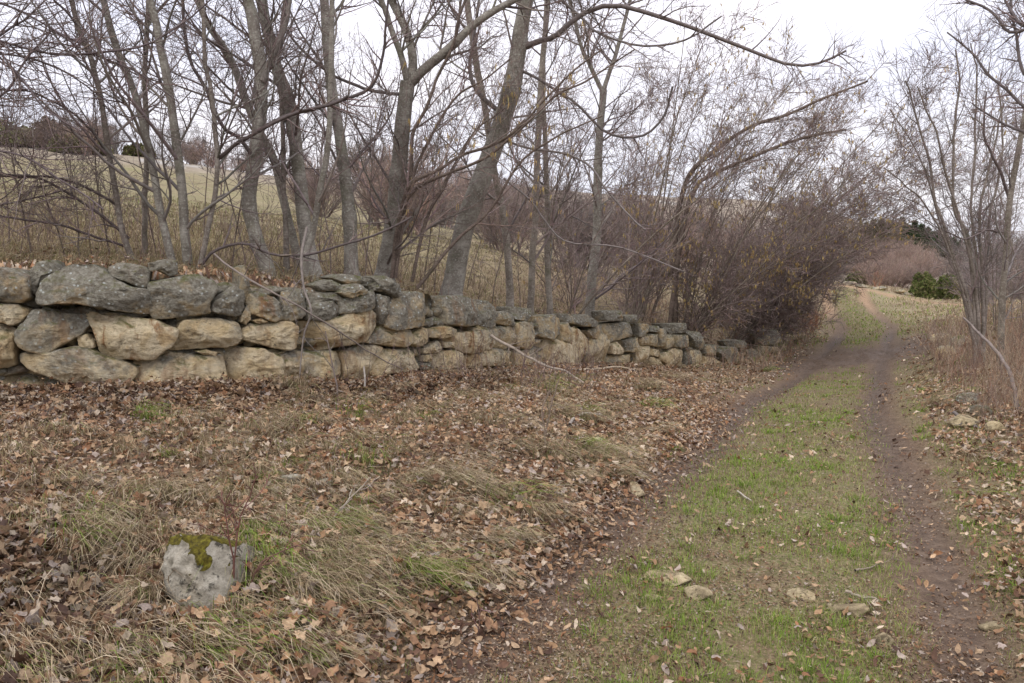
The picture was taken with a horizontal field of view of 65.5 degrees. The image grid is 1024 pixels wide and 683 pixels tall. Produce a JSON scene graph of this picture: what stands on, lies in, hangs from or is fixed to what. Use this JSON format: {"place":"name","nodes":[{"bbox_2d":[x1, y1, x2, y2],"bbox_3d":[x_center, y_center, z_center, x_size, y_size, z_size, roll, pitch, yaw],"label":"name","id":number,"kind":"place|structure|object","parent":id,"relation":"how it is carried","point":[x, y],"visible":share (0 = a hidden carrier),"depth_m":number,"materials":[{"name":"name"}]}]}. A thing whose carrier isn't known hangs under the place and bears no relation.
{"place":"outdoors","nodes":[
{"label":"outdoors","id":0,"kind":"place"},
{"bbox_2d":[0,146,948,349],"bbox_3d":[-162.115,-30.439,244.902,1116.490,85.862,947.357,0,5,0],"label":"hillside","id":1,"kind":"structure","parent":0,"point":[195,173],"depth_m":28.85,"materials":[{"name":"beige plant"}]},
{"bbox_2d":[0,119,38,147],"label":"bush","id":2,"kind":"object","parent":1,"relation":"on","point":[11,139],"visible":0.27,"depth_m":58.23,"materials":[{"name":"green plant"}]},
{"bbox_2d":[15,123,61,149],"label":"bare scrub","id":3,"kind":"object","parent":1,"relation":"on","point":[40,136],"visible":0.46,"depth_m":58.40,"materials":[{"name":"brown plant"}]},
{"bbox_2d":[0,49,91,257],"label":"sapling","id":4,"kind":"object","parent":1,"relation":"on","point":[15,180],"visible":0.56,"depth_m":8.40,"materials":[{"name":"brown plant"}]},
{"bbox_2d":[0,66,110,254],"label":"sapling","id":5,"kind":"object","parent":1,"relation":"on","point":[12,149],"visible":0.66,"depth_m":8.29,"materials":[{"name":"brown plant"}]},
{"bbox_2d":[47,133,82,153],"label":"bush","id":6,"kind":"object","parent":1,"relation":"on","point":[74,144],"visible":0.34,"depth_m":56.52,"materials":[{"name":"green plant"}]},
{"bbox_2d":[16,67,125,257],"bbox_3d":[-4.826,-1.852,8.691,1.111,2.100,1.241,-4,7,-36],"label":"sapling","id":7,"kind":"object","parent":1,"relation":"on","point":[76,185],"visible":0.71,"depth_m":8.61,"materials":[{"name":"brown plant"}]},
{"bbox_2d":[6,29,142,209],"bbox_3d":[-6.348,-2.945,11.510,2.160,3.223,1.256,3,6,27],"label":"sapling","id":8,"kind":"object","parent":1,"relation":"on","point":[84,133],"visible":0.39,"depth_m":11.42,"materials":[{"name":"brown plant"}]},
{"bbox_2d":[46,112,113,155],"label":"bare scrub","id":9,"kind":"object","parent":1,"relation":"on","point":[99,133],"visible":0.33,"depth_m":56.73,"materials":[{"name":"brown plant"}]},
{"bbox_2d":[31,0,157,254],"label":"sapling","id":10,"kind":"object","parent":1,"relation":"on","point":[96,171],"visible":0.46,"depth_m":8.88,"materials":[{"name":"brown plant"}]},
{"bbox_2d":[0,0,200,260],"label":"tree","id":11,"kind":"object","parent":1,"relation":"on","point":[117,204],"visible":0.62,"depth_m":8.57,"materials":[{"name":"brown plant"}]},
{"bbox_2d":[0,0,207,264],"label":"tree","id":12,"kind":"object","parent":1,"relation":"on","point":[156,190],"visible":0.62,"depth_m":8.69,"materials":[{"name":"grey plant"}]},
{"bbox_2d":[86,114,139,153],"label":"bare scrub","id":13,"kind":"object","parent":1,"relation":"on","point":[117,145],"visible":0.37,"depth_m":64.08,"materials":[{"name":"brown plant"}]},
{"bbox_2d":[68,2,194,248],"bbox_3d":[-4.528,-2.622,9.578,1.417,3.322,1.060,0,5,0],"label":"sapling","id":14,"kind":"object","parent":1,"relation":"on","point":[134,132],"visible":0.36,"depth_m":9.62,"materials":[{"name":"brown plant"}]},
{"bbox_2d":[0,0,273,262],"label":"tree","id":15,"kind":"object","parent":1,"relation":"on","point":[27,59],"visible":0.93,"depth_m":8.03,"materials":[{"name":"grey plant"}]},
{"bbox_2d":[37,0,298,267],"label":"tree","id":16,"kind":"object","parent":1,"relation":"on","point":[180,187],"visible":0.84,"depth_m":8.69,"materials":[{"name":"grey plant"}]},
{"bbox_2d":[119,0,219,253],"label":"tree","id":17,"kind":"object","parent":1,"relation":"on","point":[145,191],"visible":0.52,"depth_m":9.53,"materials":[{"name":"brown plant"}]},
{"bbox_2d":[181,136,207,164],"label":"bare scrub","id":18,"kind":"object","parent":1,"relation":"on","point":[186,153],"visible":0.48,"depth_m":66.87,"materials":[{"name":"brown plant"}]},
{"bbox_2d":[153,0,249,230],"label":"sapling","id":19,"kind":"object","parent":1,"relation":"on","point":[207,109],"visible":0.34,"depth_m":11.87,"materials":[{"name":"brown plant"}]},
{"bbox_2d":[187,137,236,167],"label":"bare scrub","id":20,"kind":"object","parent":1,"relation":"on","point":[206,154],"visible":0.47,"depth_m":64.29,"materials":[{"name":"brown plant"}]},
{"bbox_2d":[126,0,301,265],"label":"tree","id":21,"kind":"object","parent":1,"relation":"on","point":[295,244],"visible":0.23,"depth_m":10.41,"materials":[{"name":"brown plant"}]},
{"bbox_2d":[163,0,291,259],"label":"sapling","id":22,"kind":"object","parent":1,"relation":"on","point":[216,41],"visible":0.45,"depth_m":9.59,"materials":[{"name":"plant"}]},
{"bbox_2d":[183,58,329,268],"bbox_3d":[-2.867,-1.989,9.146,1.633,2.532,1.055,0,5,0],"label":"sapling","id":23,"kind":"object","parent":1,"relation":"on","point":[237,151],"visible":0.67,"depth_m":9.14,"materials":[{"name":"brown plant"}]},
{"bbox_2d":[156,0,382,281],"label":"tree","id":24,"kind":"object","parent":1,"relation":"on","point":[303,210],"visible":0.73,"depth_m":9.44,"materials":[{"name":"grey plant"}]},
{"bbox_2d":[200,0,356,273],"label":"tree","id":25,"kind":"object","parent":1,"relation":"on","point":[286,261],"visible":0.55,"depth_m":9.79,"materials":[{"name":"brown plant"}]},
{"bbox_2d":[157,0,417,277],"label":"tree","id":26,"kind":"object","parent":1,"relation":"on","point":[221,157],"visible":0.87,"depth_m":8.84,"materials":[{"name":"grey plant"}]},
{"bbox_2d":[144,0,431,278],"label":"tree","id":27,"kind":"object","parent":1,"relation":"on","point":[249,203],"visible":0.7,"depth_m":9.15,"materials":[{"name":"grey plant"}]},
{"bbox_2d":[265,5,358,273],"bbox_3d":[-2.688,-2.756,10.620,1.333,3.949,1.996,0,5,0],"label":"sapling","id":28,"kind":"object","parent":1,"relation":"on","point":[316,150],"visible":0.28,"depth_m":10.39,"materials":[{"name":"brown plant"}]},
{"bbox_2d":[276,154,358,216],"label":"bare scrub","id":29,"kind":"object","parent":1,"relation":"on","point":[291,193],"visible":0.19,"depth_m":31.39,"materials":[{"name":"brown plant"}]},
{"bbox_2d":[273,14,363,255],"bbox_3d":[-2.915,-3.122,12.354,1.283,3.904,1.497,-3,6,-33],"label":"sapling","id":30,"kind":"object","parent":1,"relation":"on","point":[324,146],"visible":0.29,"depth_m":12.44,"materials":[{"name":"brown plant"}]},
{"bbox_2d":[286,163,351,217],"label":"bare scrub","id":31,"kind":"object","parent":1,"relation":"on","point":[311,196],"visible":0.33,"depth_m":30.50,"materials":[{"name":"brown plant"}]},
{"bbox_2d":[241,0,422,275],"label":"tree","id":32,"kind":"object","parent":1,"relation":"on","point":[349,216],"visible":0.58,"depth_m":10.38,"materials":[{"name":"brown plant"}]},
{"bbox_2d":[0,182,680,326],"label":"field grass","id":33,"kind":"structure","parent":1,"relation":"on","point":[112,252],"depth_m":12.58,"materials":[{"name":"beige plant"}]},
{"bbox_2d":[304,62,386,275],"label":"sapling","id":34,"kind":"object","parent":1,"relation":"on","point":[349,153],"visible":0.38,"depth_m":11.60,"materials":[{"name":"grey plant"}]},
{"bbox_2d":[305,123,425,226],"bbox_3d":[-5.343,-6.452,30.129,4.841,4.387,4.073,-1,6,-10],"label":"bare scrub","id":35,"kind":"object","parent":1,"relation":"on","point":[362,212],"visible":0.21,"depth_m":29.66,"materials":[{"name":"brown plant"}]},
{"bbox_2d":[326,22,419,275],"bbox_3d":[-1.847,-2.340,10.195,1.291,3.461,1.307,0,5,0],"label":"sapling","id":36,"kind":"object","parent":1,"relation":"on","point":[371,130],"visible":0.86,"depth_m":10.19,"materials":[{"name":"grey plant"}]},
{"bbox_2d":[350,146,451,232],"bbox_3d":[-3.987,-4.983,26.544,3.126,3.016,3.438,5,7,43],"label":"bare scrub","id":37,"kind":"object","parent":1,"relation":"on","point":[382,208],"visible":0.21,"depth_m":26.25,"materials":[{"name":"brown plant"}]},
{"bbox_2d":[352,135,467,236],"bbox_3d":[-3.465,-5.256,26.840,3.632,3.522,4.685,-2,6,-18],"label":"bare scrub","id":38,"kind":"object","parent":1,"relation":"on","point":[407,215],"visible":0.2,"depth_m":26.17,"materials":[{"name":"brown plant"}]},
{"bbox_2d":[268,0,605,281],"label":"tree","id":39,"kind":"object","parent":1,"relation":"on","point":[386,247],"visible":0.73,"depth_m":10.93,"materials":[{"name":"grey plant"}]},
{"bbox_2d":[416,166,465,229],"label":"bare scrub","id":40,"kind":"object","parent":1,"relation":"on","point":[448,215],"visible":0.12,"depth_m":38.61,"materials":[{"name":"brown plant"}]},
{"bbox_2d":[409,74,473,293],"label":"sapling","id":41,"kind":"object","parent":1,"relation":"on","point":[439,171],"visible":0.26,"depth_m":13.00,"materials":[{"name":"brown plant"}]},
{"bbox_2d":[407,59,491,288],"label":"sapling","id":42,"kind":"object","parent":1,"relation":"on","point":[449,88],"visible":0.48,"depth_m":11.64,"materials":[{"name":"brown plant"}]},
{"bbox_2d":[440,173,527,242],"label":"bare scrub","id":43,"kind":"object","parent":1,"relation":"on","point":[481,229],"visible":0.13,"depth_m":33.74,"materials":[{"name":"brown plant"}]},
{"bbox_2d":[410,0,568,306],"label":"tree","id":44,"kind":"object","parent":1,"relation":"on","point":[509,281],"visible":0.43,"depth_m":12.97,"materials":[{"name":"grey plant"}]},
{"bbox_2d":[467,66,538,287],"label":"sapling","id":45,"kind":"object","parent":1,"relation":"on","point":[526,102],"visible":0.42,"depth_m":14.34,"materials":[{"name":"grey plant"}]},
{"bbox_2d":[464,180,544,254],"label":"bare scrub","id":46,"kind":"object","parent":1,"relation":"on","point":[495,233],"visible":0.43,"depth_m":27.68,"materials":[{"name":"brown plant"}]},
{"bbox_2d":[351,0,688,288],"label":"hazel","id":47,"kind":"object","parent":1,"relation":"on","point":[406,197],"visible":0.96,"depth_m":10.79,"materials":[{"name":"grey plant"}]},
{"bbox_2d":[466,97,578,303],"bbox_3d":[0.087,-2.116,12.737,2.118,3.457,1.212,2,6,17],"label":"sapling","id":48,"kind":"object","parent":1,"relation":"on","point":[525,141],"visible":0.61,"depth_m":12.72,"materials":[{"name":"brown plant"}]},
{"bbox_2d":[443,0,607,313],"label":"tree","id":49,"kind":"object","parent":1,"relation":"on","point":[547,261],"visible":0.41,"depth_m":13.94,"materials":[{"name":"grey plant"}]},
{"bbox_2d":[486,121,566,306],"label":"sapling","id":50,"kind":"object","parent":1,"relation":"on","point":[516,264],"visible":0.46,"depth_m":14.75,"materials":[{"name":"brown plant"}]},
{"bbox_2d":[472,0,626,314],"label":"tree","id":51,"kind":"object","parent":1,"relation":"on","point":[531,275],"visible":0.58,"depth_m":13.63,"materials":[{"name":"grey plant"}]},
{"bbox_2d":[536,115,604,313],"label":"sapling","id":52,"kind":"object","parent":1,"relation":"on","point":[565,171],"visible":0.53,"depth_m":15.21,"materials":[{"name":"brown plant"}]},
{"bbox_2d":[516,188,645,269],"bbox_3d":[2.429,-4.098,27.834,4.425,3.230,3.106,-1,6,-14],"label":"bare scrub","id":53,"kind":"object","parent":1,"relation":"on","point":[584,225],"visible":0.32,"depth_m":27.81,"materials":[{"name":"brown plant"}]},
{"bbox_2d":[552,205,627,268],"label":"bare scrub","id":54,"kind":"object","parent":1,"relation":"on","point":[591,236],"visible":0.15,"depth_m":28.19,"materials":[{"name":"brown plant"}]},
{"bbox_2d":[538,198,658,273],"bbox_3d":[3.070,-3.955,28.798,3.488,3.010,4.969,-5,7,-40],"label":"bare scrub","id":55,"kind":"object","parent":1,"relation":"on","point":[591,230],"visible":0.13,"depth_m":28.44,"materials":[{"name":"brown plant"}]},
{"bbox_2d":[528,0,680,315],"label":"tree","id":56,"kind":"object","parent":1,"relation":"on","point":[597,220],"visible":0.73,"depth_m":15.60,"materials":[{"name":"grey plant"}]},
{"bbox_2d":[542,93,682,306],"bbox_3d":[2.117,-3.163,19.029,2.819,4.843,4.852,4,7,35],"label":"hazel","id":57,"kind":"object","parent":1,"relation":"on","point":[617,209],"visible":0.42,"depth_m":19.05,"materials":[{"name":"brown plant"}]},
{"bbox_2d":[500,55,805,326],"bbox_3d":[2.523,-2.504,14.390,5.586,4.846,2.610,0,5,0],"label":"hazel","id":58,"kind":"object","parent":1,"relation":"on","point":[581,278],"visible":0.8,"depth_m":14.48,"materials":[{"name":"brown plant"}]},
{"bbox_2d":[438,0,874,295],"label":"tree","id":59,"kind":"object","parent":1,"relation":"on","point":[456,263],"visible":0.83,"depth_m":11.56,"materials":[{"name":"grey plant"}]},
{"bbox_2d":[572,0,780,320],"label":"hazel","id":60,"kind":"object","parent":1,"relation":"on","point":[660,286],"visible":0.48,"depth_m":20.23,"materials":[{"name":"brown plant"}]},
{"bbox_2d":[669,207,754,277],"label":"bare scrub","id":61,"kind":"object","parent":1,"relation":"on","point":[695,225],"visible":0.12,"depth_m":41.00,"materials":[{"name":"brown plant"}]},
{"bbox_2d":[684,224,762,282],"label":"bare scrub","id":62,"kind":"object","parent":1,"relation":"on","point":[719,252],"visible":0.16,"depth_m":37.37,"materials":[{"name":"brown plant"}]},
{"bbox_2d":[596,0,852,323],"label":"hazel","id":63,"kind":"object","parent":1,"relation":"on","point":[647,294],"visible":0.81,"depth_m":17.22,"materials":[{"name":"brown plant"}]},
{"bbox_2d":[722,254,847,344],"bbox_3d":[8.097,-1.223,24.008,3.775,2.968,3.381,0,5,0],"label":"hazel","id":64,"kind":"object","parent":1,"relation":"on","point":[788,331],"visible":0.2,"depth_m":23.97,"materials":[{"name":"brown plant"}]},
{"bbox_2d":[636,16,967,344],"bbox_3d":[6.576,-3.771,19.646,7.127,7.827,6.814,2,6,21],"label":"hazel","id":65,"kind":"object","parent":1,"relation":"on","point":[723,300],"visible":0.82,"depth_m":19.33,"materials":[{"name":"brown plant"}]},
{"bbox_2d":[736,147,889,318],"bbox_3d":[11.104,-3.689,29.103,4.614,6.569,4.832,-4,6,-33],"label":"hazel","id":66,"kind":"object","parent":1,"relation":"on","point":[806,236],"visible":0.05,"depth_m":29.37,"materials":[{"name":"brown plant"}]},
{"bbox_2d":[746,155,883,339],"bbox_3d":[9.589,-2.885,25.052,4.009,6.487,4.815,0,5,0],"label":"hazel","id":67,"kind":"object","parent":1,"relation":"on","point":[798,322],"visible":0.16,"depth_m":24.87,"materials":[{"name":"brown plant"}]},
{"bbox_2d":[786,270,885,342],"bbox_3d":[13.779,-2.055,34.379,4.058,2.407,23.340,3,6,26],"label":"dead brush","id":68,"kind":"object","parent":1,"relation":"on","point":[817,316],"visible":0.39,"depth_m":27.91,"materials":[{"name":"brown plant"}]},
{"bbox_2d":[700,24,994,328],"bbox_3d":[10.367,-4.871,24.571,7.912,9.253,6.193,3,6,32],"label":"hazel","id":69,"kind":"object","parent":1,"relation":"on","point":[852,100],"visible":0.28,"depth_m":24.25,"materials":[{"name":"brown plant"}]},
{"bbox_2d":[716,76,1023,347],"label":"hazel","id":70,"kind":"object","parent":1,"relation":"on","point":[785,301],"visible":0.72,"depth_m":21.72,"materials":[{"name":"brown plant"}]},
{"bbox_2d":[850,260,904,285],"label":"bare scrub","id":71,"kind":"object","parent":1,"relation":"on","point":[872,274],"visible":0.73,"depth_m":50.14,"materials":[{"name":"brown plant"}]},
{"bbox_2d":[751,279,1023,363],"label":"slope grass","id":72,"kind":"structure","parent":1,"relation":"on","point":[902,298],"depth_m":28.91,"materials":[{"name":"beige plant"}]},
{"bbox_2d":[865,260,917,287],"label":"bare scrub","id":73,"kind":"object","parent":1,"relation":"on","point":[897,277],"visible":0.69,"depth_m":50.58,"materials":[{"name":"brown plant"}]},
{"bbox_2d":[906,251,944,276],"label":"bare scrub","id":74,"kind":"object","parent":1,"relation":"on","point":[916,260],"visible":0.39,"depth_m":56.40,"materials":[{"name":"brown plant"}]},
{"bbox_2d":[0,244,1023,682],"bbox_3d":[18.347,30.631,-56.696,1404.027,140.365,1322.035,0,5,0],"label":"ground","id":75,"kind":"structure","parent":0,"point":[10,380],"depth_m":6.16,"materials":[{"name":"brown plant"}]},
{"bbox_2d":[160,533,258,608],"bbox_3d":[-1.287,0.993,3.380,0.348,0.403,0.407,1,6,10],"label":"boulder","id":76,"kind":"object","parent":75,"relation":"on","point":[186,556],"visible":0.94,"depth_m":3.24,"materials":[{"name":"stone"}]},
{"bbox_2d":[187,463,269,578],"bbox_3d":[-1.151,0.784,3.221,0.287,0.616,0.256,0,5,0],"label":"bramble","id":77,"kind":"object","parent":75,"relation":"on","point":[228,537],"visible":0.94,"depth_m":3.23,"materials":[{"name":"brown plant"}]},
{"bbox_2d":[242,532,318,598],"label":"bramble","id":78,"kind":"object","parent":75,"relation":"on","point":[258,568],"visible":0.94,"depth_m":3.21,"materials":[{"name":"brown plant"}]},
{"bbox_2d":[0,188,608,393],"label":"undergrowth","id":79,"kind":"object","parent":75,"relation":"on","point":[591,362],"visible":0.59,"depth_m":10.18,"materials":[{"name":"brown plant"}]},
{"bbox_2d":[213,253,403,373],"bbox_3d":[-1.997,-0.201,8.282,1.992,1.433,0.936,-2,6,-23],"label":"fallen branch","id":80,"kind":"object","parent":75,"relation":"on","point":[254,282],"visible":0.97,"depth_m":8.02,"materials":[{"name":"wood"}]},
{"bbox_2d":[0,259,781,384],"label":"dry stone wall","id":81,"kind":"structure","parent":75,"relation":"on","point":[128,333],"depth_m":8.19,"materials":[{"name":"grey stone"}]},
{"bbox_2d":[285,227,325,377],"bbox_3d":[-2.166,-0.426,8.233,0.390,1.557,0.885,-3,6,-29],"label":"fallen branch","id":82,"kind":"object","parent":81,"relation":"on","point":[300,261],"visible":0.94,"depth_m":8.17,"materials":[{"name":"wood"}]},
{"bbox_2d":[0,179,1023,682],"bbox_3d":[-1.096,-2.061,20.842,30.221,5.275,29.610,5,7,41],"label":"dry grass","id":83,"kind":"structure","parent":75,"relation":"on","point":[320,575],"depth_m":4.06,"materials":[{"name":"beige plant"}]},
{"bbox_2d":[490,334,598,385],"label":"fallen branch","id":84,"kind":"object","parent":75,"relation":"on","point":[507,345],"visible":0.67,"depth_m":10.52,"materials":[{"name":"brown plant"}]},
{"bbox_2d":[539,372,567,444],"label":"weed stalk","id":85,"kind":"object","parent":75,"relation":"on","point":[543,416],"visible":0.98,"depth_m":6.03,"materials":[{"name":"brown plant"}]},
{"bbox_2d":[324,350,1023,682],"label":"leaf crumbs","id":86,"kind":"object","parent":75,"relation":"on","point":[524,653],"visible":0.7,"depth_m":3.63,"materials":[{"name":"brown plant"}]},
{"bbox_2d":[639,284,812,371],"bbox_3d":[5.238,-0.630,21.973,5.142,2.256,10.482,3,6,25],"label":"dead brush","id":87,"kind":"object","parent":75,"relation":"on","point":[739,353],"visible":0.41,"depth_m":19.62,"materials":[{"name":"brown plant"}]},
{"bbox_2d":[908,271,960,299],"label":"juniper","id":88,"kind":"object","parent":75,"relation":"on","point":[924,284],"visible":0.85,"depth_m":38.00,"materials":[{"name":"green plant"}]},
{"bbox_2d":[846,1,1023,366],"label":"tree","id":89,"kind":"object","parent":75,"relation":"on","point":[973,316],"visible":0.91,"depth_m":12.38,"materials":[{"name":"grey plant"}]},
{"bbox_2d":[946,414,979,427],"bbox_3d":[4.342,0.769,7.662,0.283,0.134,0.262,3,6,31],"label":"rock","id":90,"kind":"object","parent":75,"relation":"on","point":[964,420],"visible":0.82,"depth_m":7.58,"materials":[{"name":"beige stone"}]},
{"bbox_2d":[907,291,1023,444],"bbox_3d":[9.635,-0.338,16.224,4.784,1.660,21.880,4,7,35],"label":"dead brush","id":91,"kind":"object","parent":75,"relation":"on","point":[962,323],"visible":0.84,"depth_m":10.49,"materials":[{"name":"brown plant"}]},
{"bbox_2d":[920,206,1019,262],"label":"bare scrub","id":92,"kind":"object","parent":75,"relation":"on","point":[956,241],"visible":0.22,"depth_m":61.48,"materials":[{"name":"brown plant"}]},
{"bbox_2d":[920,0,1023,175],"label":"tree","id":93,"kind":"object","parent":75,"relation":"on","point":[1014,19],"visible":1,"depth_m":7.73,"materials":[{"name":"grey plant"}]},
{"bbox_2d":[928,61,1023,333],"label":"shrub","id":94,"kind":"object","parent":75,"relation":"on","point":[964,275],"visible":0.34,"depth_m":18.74,"materials":[{"name":"brown plant"}]},
{"bbox_2d":[931,0,1023,368],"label":"tree","id":95,"kind":"object","parent":75,"relation":"on","point":[1007,232],"visible":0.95,"depth_m":10.72,"materials":[{"name":"grey plant"}]},
{"bbox_2d":[936,100,1023,323],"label":"shrub","id":96,"kind":"object","parent":75,"relation":"on","point":[1012,248],"visible":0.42,"depth_m":17.76,"materials":[{"name":"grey plant"}]},
{"bbox_2d":[948,147,1023,298],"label":"shrub","id":97,"kind":"object","parent":75,"relation":"on","point":[996,257],"visible":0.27,"depth_m":23.44,"materials":[{"name":"brown plant"}]},
{"bbox_2d":[963,317,1019,409],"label":"fallen branch","id":98,"kind":"object","parent":75,"relation":"on","point":[990,344],"visible":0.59,"depth_m":8.54,"materials":[{"name":"wood"}]},
{"bbox_2d":[0,0,1023,251],"label":"sky","id":99,"kind":"structure","parent":0,"point":[892,21],"materials":[{"name":"white"}]},
{"bbox_2d":[327,309,1023,682],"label":"green grass","id":100,"kind":"structure","parent":0,"point":[767,537],"depth_m":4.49,"materials":[{"name":"green plant"}]},
{"bbox_2d":[348,283,1023,682],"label":"dirt track","id":101,"kind":"structure","parent":0,"point":[878,353],"depth_m":4.23,"materials":[{"name":"brown soil"}]},
{"bbox_2d":[643,569,691,585],"bbox_3d":[0.742,1.162,3.864,0.186,0.078,0.220,-4,7,-37],"label":"rock","id":102,"kind":"object","parent":101,"relation":"on","point":[680,577],"visible":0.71,"depth_m":3.84,"materials":[{"name":"beige stone"}]},
{"bbox_2d":[684,585,713,600],"bbox_3d":[0.859,1.167,3.660,0.128,0.074,0.108,0,5,0],"label":"rock","id":103,"kind":"object","parent":101,"relation":"on","point":[702,591],"visible":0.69,"depth_m":3.64,"materials":[{"name":"beige stone"}]},
{"bbox_2d":[786,588,815,599],"bbox_3d":[1.372,1.208,3.780,0.139,0.057,0.116,4,7,38],"label":"rock","id":104,"kind":"object","parent":101,"relation":"on","point":[803,592],"visible":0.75,"depth_m":3.77,"materials":[{"name":"beige stone"}]},
{"bbox_2d":[828,603,869,617],"bbox_3d":[1.521,1.225,3.600,0.176,0.086,0.129,1,6,11],"label":"rock","id":105,"kind":"object","parent":101,"relation":"on","point":[861,608],"visible":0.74,"depth_m":3.57,"materials":[{"name":"beige stone"}]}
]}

